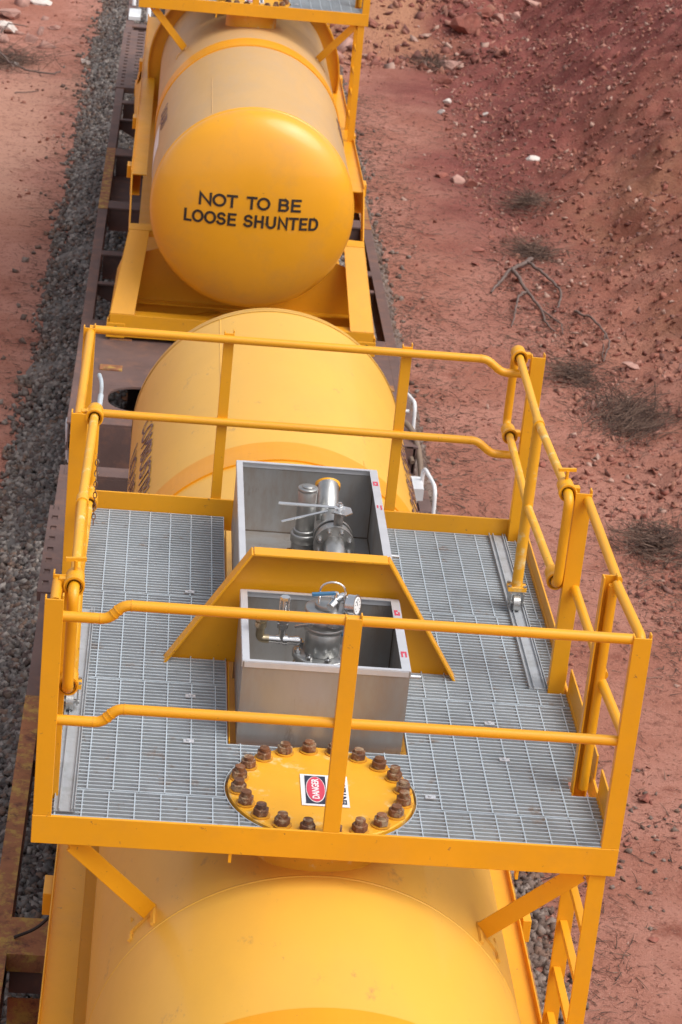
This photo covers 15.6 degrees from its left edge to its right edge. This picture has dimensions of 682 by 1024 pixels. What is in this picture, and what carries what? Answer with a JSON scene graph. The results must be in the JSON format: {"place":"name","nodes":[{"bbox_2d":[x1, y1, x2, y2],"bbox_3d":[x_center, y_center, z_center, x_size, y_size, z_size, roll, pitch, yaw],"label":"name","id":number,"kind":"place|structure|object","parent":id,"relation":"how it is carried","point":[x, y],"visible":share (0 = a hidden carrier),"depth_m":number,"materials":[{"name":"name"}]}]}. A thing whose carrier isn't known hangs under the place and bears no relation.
{"place":"outdoors","nodes":[
{"label":"outdoors","id":0,"kind":"place"},
{"bbox_2d":[0,0,681,1023],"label":"ground","id":1,"kind":"structure","parent":0,"point":[398,88],"depth_m":30.48,"materials":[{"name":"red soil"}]},
{"bbox_2d":[0,20,17,32],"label":"rock","id":2,"kind":"object","parent":1,"relation":"on","point":[10,28],"visible":0.82,"depth_m":40.87,"materials":[{"name":"white stone"}]},
{"bbox_2d":[0,8,20,19],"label":"rock","id":3,"kind":"object","parent":1,"relation":"on","point":[15,16],"visible":0.97,"depth_m":41.96,"materials":[{"name":"pink stone"}]},
{"bbox_2d":[0,11,60,74],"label":"bent branch","id":4,"kind":"object","parent":1,"relation":"on","point":[9,62],"visible":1,"depth_m":38.50,"materials":[{"name":"grey wood"}]},
{"bbox_2d":[25,34,37,42],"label":"rock","id":5,"kind":"object","parent":1,"relation":"on","point":[29,38],"visible":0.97,"depth_m":40.49,"materials":[{"name":"stone"}]},
{"bbox_2d":[30,0,51,5],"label":"rock","id":6,"kind":"object","parent":1,"relation":"on","point":[43,2],"visible":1,"depth_m":43.33,"materials":[{"name":"white stone"}]},
{"bbox_2d":[0,22,86,81],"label":"dry bush","id":7,"kind":"object","parent":1,"relation":"on","point":[14,59],"visible":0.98,"depth_m":38.94,"materials":[{"name":"brown plant"}]},
{"bbox_2d":[48,25,60,29],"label":"rock","id":8,"kind":"object","parent":1,"relation":"on","point":[55,27],"visible":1,"depth_m":41.51,"materials":[{"name":"stone"}]},
{"bbox_2d":[0,0,390,58],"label":"rubble","id":9,"kind":"object","parent":1,"relation":"on","point":[342,48],"visible":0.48,"depth_m":41.59,"materials":[{"name":"red stone"}]},
{"bbox_2d":[0,0,588,1023],"bbox_3d":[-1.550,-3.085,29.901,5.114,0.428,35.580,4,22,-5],"label":"ballast stones","id":10,"kind":"object","parent":1,"relation":"on","point":[24,490],"visible":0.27,"depth_m":24.46,"materials":[{"name":"grey gravel"}]},
{"bbox_2d":[30,146,130,997],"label":"railway track","id":11,"kind":"structure","parent":10,"relation":"on","point":[124,398],"depth_m":24.65,"materials":[{"name":"metal"}]},
{"bbox_2d":[65,0,417,474],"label":"flat wagon","id":12,"kind":"object","parent":11,"relation":"on","point":[124,363],"visible":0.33,"depth_m":24.40,"materials":[{"name":"paint"}]},
{"bbox_2d":[106,0,375,356],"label":"tank container","id":13,"kind":"object","parent":12,"relation":"on","point":[245,162],"visible":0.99,"depth_m":22.80,"materials":[{"name":"metal"}]},
{"bbox_2d":[404,419,423,486],"bbox_3d":[0.513,-0.325,20.858,0.392,0.612,1.532,4,22,-5],"label":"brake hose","id":14,"kind":"object","parent":12,"relation":"attached to","point":[410,428],"visible":0.14,"depth_m":21.01,"materials":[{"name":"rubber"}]},
{"bbox_2d":[0,464,541,1023],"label":"flat wagon","id":15,"kind":"object","parent":11,"relation":"on","point":[22,948],"visible":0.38,"depth_m":14.76,"materials":[{"name":"paint"}]},
{"bbox_2d":[31,308,652,1023],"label":"tank container","id":16,"kind":"object","parent":15,"relation":"on","point":[319,738],"visible":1,"depth_m":10.58,"materials":[{"name":"metal"}]},
{"bbox_2d":[0,0,681,995],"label":"rock chips","id":17,"kind":"object","parent":1,"relation":"on","point":[422,66],"visible":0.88,"depth_m":34.22,"materials":[{"name":"brown stone"}]},
{"bbox_2d":[384,35,465,71],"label":"dry bush","id":18,"kind":"object","parent":1,"relation":"on","point":[432,61],"visible":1,"depth_m":41.62,"materials":[{"name":"plant"}]},
{"bbox_2d":[435,172,447,177],"bbox_3d":[1.419,-4.722,34.956,0.192,0.096,0.153,5,22,-2],"label":"rock","id":19,"kind":"object","parent":1,"relation":"on","point":[441,174],"visible":1,"depth_m":34.93,"materials":[{"name":"red stone"}]},
{"bbox_2d":[432,78,452,83],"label":"rock","id":20,"kind":"object","parent":1,"relation":"on","point":[444,80],"visible":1,"depth_m":40.37,"materials":[{"name":"stone"}]},
{"bbox_2d":[443,98,451,103],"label":"rock","id":21,"kind":"object","parent":1,"relation":"on","point":[447,100],"visible":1,"depth_m":39.19,"materials":[{"name":"white stone"}]},
{"bbox_2d":[439,60,461,68],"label":"rock","id":22,"kind":"object","parent":1,"relation":"on","point":[452,63],"visible":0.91,"depth_m":41.48,"materials":[{"name":"stone"}]},
{"bbox_2d":[450,174,464,183],"bbox_3d":[1.637,-4.642,34.787,0.174,0.122,0.228,-2,24,-20],"label":"rock","id":23,"kind":"object","parent":1,"relation":"on","point":[457,179],"visible":1,"depth_m":34.73,"materials":[{"name":"stone"}]},
{"bbox_2d":[449,13,481,33],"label":"rock","id":24,"kind":"object","parent":1,"relation":"on","point":[468,24],"visible":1,"depth_m":42.57,"materials":[{"name":"stone"}]},
{"bbox_2d":[465,179,477,187],"bbox_3d":[1.841,-4.567,34.615,0.157,0.135,0.217,15,24,22],"label":"rock","id":25,"kind":"object","parent":1,"relation":"on","point":[470,183],"visible":1,"depth_m":34.55,"materials":[{"name":"red stone"}]},
{"bbox_2d":[472,247,484,251],"bbox_3d":[1.756,-3.348,31.775,0.173,0.055,0.187,6,22,-1],"label":"rock","id":26,"kind":"object","parent":1,"relation":"on","point":[477,249],"visible":1,"depth_m":31.72,"materials":[{"name":"stone"}]},
{"bbox_2d":[473,7,492,17],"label":"rock","id":27,"kind":"object","parent":1,"relation":"on","point":[487,12],"visible":0.81,"depth_m":43.37,"materials":[{"name":"stone"}]},
{"bbox_2d":[492,13,503,23],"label":"rock","id":28,"kind":"object","parent":1,"relation":"on","point":[498,17],"visible":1,"depth_m":43.74,"materials":[{"name":"pink stone"}]},
{"bbox_2d":[511,12,519,20],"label":"rock","id":29,"kind":"object","parent":1,"relation":"on","point":[515,16],"visible":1,"depth_m":44.15,"materials":[{"name":"pink stone"}]},
{"bbox_2d":[478,181,574,219],"bbox_3d":[2.441,-4.219,33.522,1.341,0.390,1.609,9,23,8],"label":"dry bush","id":30,"kind":"object","parent":1,"relation":"on","point":[529,197],"visible":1,"depth_m":33.56,"materials":[{"name":"plant"}]},
{"bbox_2d":[490,257,562,333],"bbox_3d":[2.244,-2.664,30.066,0.871,0.147,2.902,4,22,-5],"label":"dead branch","id":31,"kind":"object","parent":1,"relation":"on","point":[527,261],"visible":1,"depth_m":30.25,"materials":[{"name":"grey wood"}]},
{"bbox_2d":[523,0,539,6],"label":"rock","id":32,"kind":"object","parent":1,"relation":"on","point":[530,2],"visible":0.74,"depth_m":44.62,"materials":[{"name":"pink stone"}]},
{"bbox_2d":[526,155,539,160],"bbox_3d":[2.745,-5.040,35.556,0.197,0.112,0.181,2,23,-11],"label":"rock","id":33,"kind":"object","parent":1,"relation":"on","point":[532,157],"visible":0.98,"depth_m":35.51,"materials":[{"name":"white stone"}]},
{"bbox_2d":[482,220,588,270],"bbox_3d":[2.455,-3.446,31.850,1.566,0.290,1.497,13,23,17],"label":"dry bush","id":34,"kind":"object","parent":1,"relation":"on","point":[530,249],"visible":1,"depth_m":31.77,"materials":[{"name":"plant"}]},
{"bbox_2d":[539,461,545,466],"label":"rock","id":35,"kind":"object","parent":1,"relation":"on","point":[542,464],"visible":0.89,"depth_m":24.82,"materials":[{"name":"red stone"}]},
{"bbox_2d":[475,17,681,494],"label":"embedded rubble","id":36,"kind":"object","parent":1,"relation":"on","point":[660,148],"visible":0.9,"depth_m":32.73,"materials":[{"name":"red stone"}]},
{"bbox_2d":[540,346,640,401],"bbox_3d":[2.723,-1.544,27.378,1.317,0.232,1.562,4,22,-5],"label":"dry bush","id":37,"kind":"object","parent":1,"relation":"on","point":[572,373],"visible":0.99,"depth_m":27.41,"materials":[{"name":"brown plant"}]},
{"bbox_2d":[574,310,609,361],"bbox_3d":[2.947,-2.057,28.637,0.206,0.109,1.728,3,22,-8],"label":"fallen branch","id":38,"kind":"object","parent":1,"relation":"on","point":[592,318],"visible":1,"depth_m":28.70,"materials":[{"name":"grey wood"}]},
{"bbox_2d":[557,371,681,451],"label":"dry bush","id":39,"kind":"object","parent":1,"relation":"on","point":[629,418],"visible":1,"depth_m":26.29,"materials":[{"name":"brown plant"}]},
{"bbox_2d":[622,361,639,369],"bbox_3d":[3.235,-1.628,27.521,0.162,0.031,0.252,-16,31,-42],"label":"rock","id":40,"kind":"object","parent":1,"relation":"on","point":[630,364],"visible":1,"depth_m":27.48,"materials":[{"name":"pink stone"}]},
{"bbox_2d":[588,502,681,575],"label":"dry bush","id":41,"kind":"object","parent":1,"relation":"on","point":[650,539],"visible":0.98,"depth_m":23.09,"materials":[{"name":"brown plant"}]},
{"bbox_2d":[638,793,648,802],"bbox_3d":[2.268,2.140,18.558,0.091,0.084,0.103,4,22,-4],"label":"rock","id":42,"kind":"object","parent":1,"relation":"on","point":[644,797],"visible":1,"depth_m":18.54,"materials":[{"name":"stone"}]},
{"bbox_2d":[609,769,681,931],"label":"stray gravel","id":43,"kind":"structure","parent":1,"relation":"on","point":[673,829],"depth_m":17.84,"materials":[{"name":"stone"}]},
{"bbox_2d":[648,936,658,941],"bbox_3d":[2.104,2.877,16.737,0.063,0.029,0.081,19,26,30],"label":"rock","id":44,"kind":"object","parent":1,"relation":"on","point":[653,938],"visible":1,"depth_m":16.73,"materials":[{"name":"pink stone"}]}
]}

